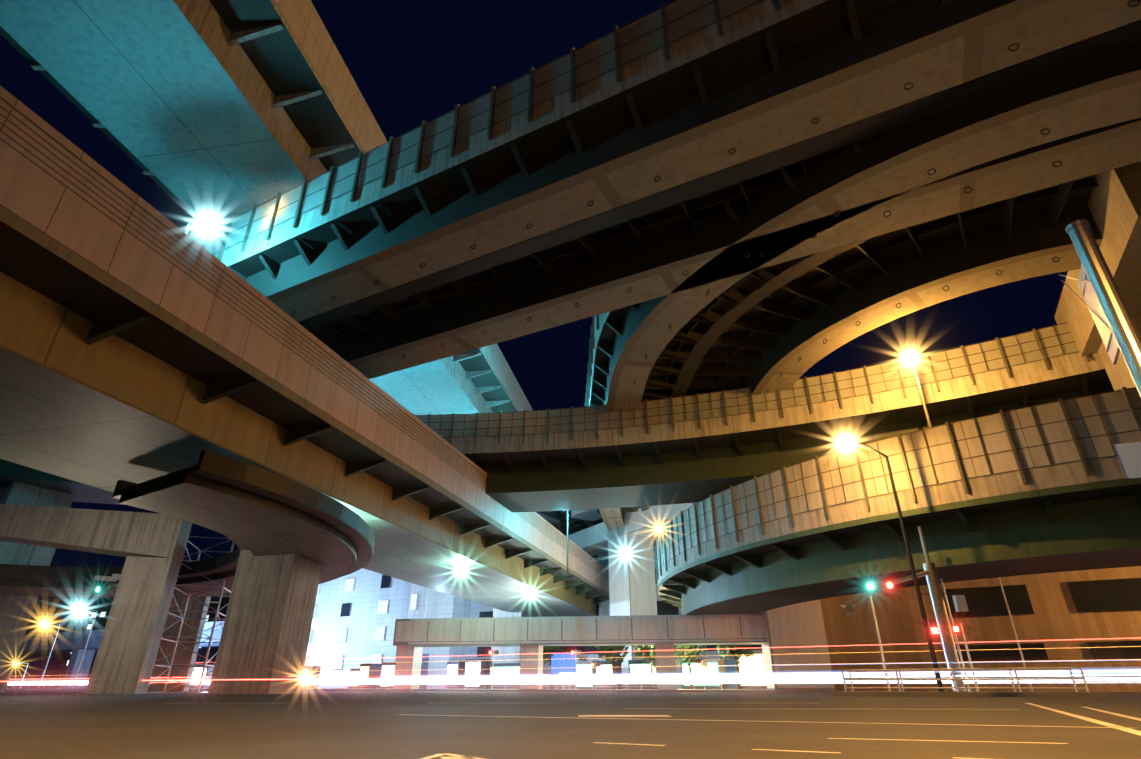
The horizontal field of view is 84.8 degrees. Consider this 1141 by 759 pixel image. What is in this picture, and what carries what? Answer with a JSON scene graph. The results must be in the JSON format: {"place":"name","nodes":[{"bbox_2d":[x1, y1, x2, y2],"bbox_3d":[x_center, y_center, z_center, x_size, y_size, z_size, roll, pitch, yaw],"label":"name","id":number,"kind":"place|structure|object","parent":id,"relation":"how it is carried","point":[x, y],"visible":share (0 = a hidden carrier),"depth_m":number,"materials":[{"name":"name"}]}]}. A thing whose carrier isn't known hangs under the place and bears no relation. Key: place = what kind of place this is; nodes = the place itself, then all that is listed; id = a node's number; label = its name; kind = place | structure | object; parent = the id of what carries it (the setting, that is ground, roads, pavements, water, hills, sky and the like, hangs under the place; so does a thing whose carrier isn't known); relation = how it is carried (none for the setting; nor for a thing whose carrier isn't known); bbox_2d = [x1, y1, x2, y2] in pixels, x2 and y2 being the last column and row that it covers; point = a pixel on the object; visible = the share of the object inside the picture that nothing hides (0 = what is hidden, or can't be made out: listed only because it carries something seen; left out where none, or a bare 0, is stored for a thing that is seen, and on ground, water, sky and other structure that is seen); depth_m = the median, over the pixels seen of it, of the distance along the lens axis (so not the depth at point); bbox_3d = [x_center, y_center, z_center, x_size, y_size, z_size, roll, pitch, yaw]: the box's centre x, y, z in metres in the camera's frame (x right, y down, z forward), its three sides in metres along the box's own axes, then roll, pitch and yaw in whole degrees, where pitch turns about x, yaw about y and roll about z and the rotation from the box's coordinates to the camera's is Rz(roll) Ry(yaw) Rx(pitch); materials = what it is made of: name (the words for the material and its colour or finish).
{"place":"outdoors","nodes":[
{"label":"outdoors","id":0,"kind":"place"},
{"bbox_2d":[49,595,229,687],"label":"building","id":1,"kind":"structure","parent":0,"point":[81,620],"depth_m":206.04,"materials":[{"name":"grey glass"}]},
{"bbox_2d":[305,568,410,687],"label":"building","id":2,"kind":"structure","parent":0,"point":[357,614],"depth_m":107.77,"materials":[{"name":"white concrete"}]},
{"bbox_2d":[0,0,1067,686],"label":"sky","id":3,"kind":"structure","parent":0,"point":[411,62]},
{"bbox_2d":[5,688,1109,697],"bbox_3d":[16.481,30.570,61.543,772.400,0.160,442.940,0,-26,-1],"label":"sidewalk","id":4,"kind":"structure","parent":0,"point":[982,694],"depth_m":41.13,"materials":[{"name":"grey concrete"}]},
{"bbox_2d":[7,621,223,687],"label":"building","id":5,"kind":"structure","parent":4,"relation":"on","point":[73,643],"depth_m":161.88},
{"bbox_2d":[407,583,470,687],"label":"building","id":6,"kind":"structure","parent":4,"relation":"on","point":[441,605],"depth_m":97.62,"materials":[{"name":"white concrete"}]},
{"bbox_2d":[6,667,1088,691],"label":"guard rails","id":7,"kind":"object","parent":4,"relation":"on","point":[1019,687],"visible":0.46,"depth_m":25.57,"materials":[{"name":"white metal"}]},
{"bbox_2d":[189,623,978,691],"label":"lights","id":8,"kind":"object","parent":4,"relation":"on","point":[750,671],"visible":0.69,"depth_m":65.25,"materials":[{"name":"white metal"}]},
{"bbox_2d":[392,599,834,691],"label":"bridge","id":9,"kind":"structure","parent":4,"relation":"on","point":[791,640],"depth_m":52.65,"materials":[{"name":"grey concrete"}]},
{"bbox_2d":[467,536,761,688],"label":"building","id":10,"kind":"structure","parent":4,"relation":"on","point":[478,610],"depth_m":88.50,"materials":[{"name":"grey glass"}]},
{"bbox_2d":[820,566,1140,691],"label":"brown building","id":11,"kind":"structure","parent":4,"relation":"on","point":[1088,622],"depth_m":46.83,"materials":[{"name":"concrete"}]},
{"bbox_2d":[0,687,1140,758],"bbox_3d":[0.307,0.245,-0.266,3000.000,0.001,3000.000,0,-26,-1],"label":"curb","id":12,"kind":"structure","parent":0,"point":[57,724],"depth_m":5.92,"materials":[{"name":"concrete"}]},
{"bbox_2d":[147,536,233,692],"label":"stair tower","id":13,"kind":"structure","parent":12,"relation":"on","point":[210,638],"depth_m":41.29,"materials":[{"name":"white metal"}]},
{"bbox_2d":[0,0,592,693],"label":"deck","id":14,"kind":"structure","parent":12,"relation":"on","point":[218,112],"depth_m":32.82,"materials":[{"name":"concrete"}]},
{"bbox_2d":[0,86,608,616],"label":"deck","id":15,"kind":"structure","parent":12,"relation":"on","point":[142,340],"depth_m":25.58,"materials":[{"name":"concrete"}]},
{"bbox_2d":[0,161,1140,693],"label":"piers","id":16,"kind":"structure","parent":12,"relation":"on","point":[38,525],"depth_m":35.64,"materials":[{"name":"grey concrete"}]},
{"bbox_2d":[0,449,373,597],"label":"ramp","id":17,"kind":"structure","parent":16,"relation":"on","point":[253,509],"depth_m":30.87,"materials":[{"name":"grey concrete"}]},
{"bbox_2d":[0,322,1113,511],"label":"elevated highway","id":18,"kind":"structure","parent":16,"relation":"on","point":[697,447],"depth_m":44.31,"materials":[{"name":"concrete"}]},
{"bbox_2d":[654,387,1140,614],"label":"ramp","id":19,"kind":"structure","parent":16,"relation":"on","point":[1049,487],"depth_m":32.18,"materials":[{"name":"concrete"}]},
{"bbox_2d":[15,219,1140,691],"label":"poles","id":20,"kind":"object","parent":12,"relation":"on","point":[1109,311],"visible":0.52,"depth_m":12.58,"materials":[{"name":"metal"}]},
{"bbox_2d":[421,703,1140,758],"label":"road markings","id":21,"kind":"object","parent":12,"relation":"on","point":[1109,725],"visible":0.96,"depth_m":6.16,"materials":[{"name":"paint"}]},
{"bbox_2d":[593,518,602,525],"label":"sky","id":22,"kind":"structure","parent":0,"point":[598,521],"depth_m":131.24,"materials":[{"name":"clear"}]},
{"bbox_2d":[192,0,1140,378],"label":"elevated highway","id":23,"kind":"structure","parent":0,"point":[594,178],"depth_m":26.20,"materials":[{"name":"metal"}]},
{"bbox_2d":[185,219,931,594],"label":"lamps","id":24,"kind":"object","parent":23,"relation":"on","point":[209,223],"visible":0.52,"depth_m":35.60,"materials":[{"name":"white glass"}]},
{"bbox_2d":[585,19,1140,530],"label":"ramp","id":25,"kind":"structure","parent":23,"relation":"on","point":[779,327],"depth_m":30.92,"materials":[{"name":"concrete"}]}
]}

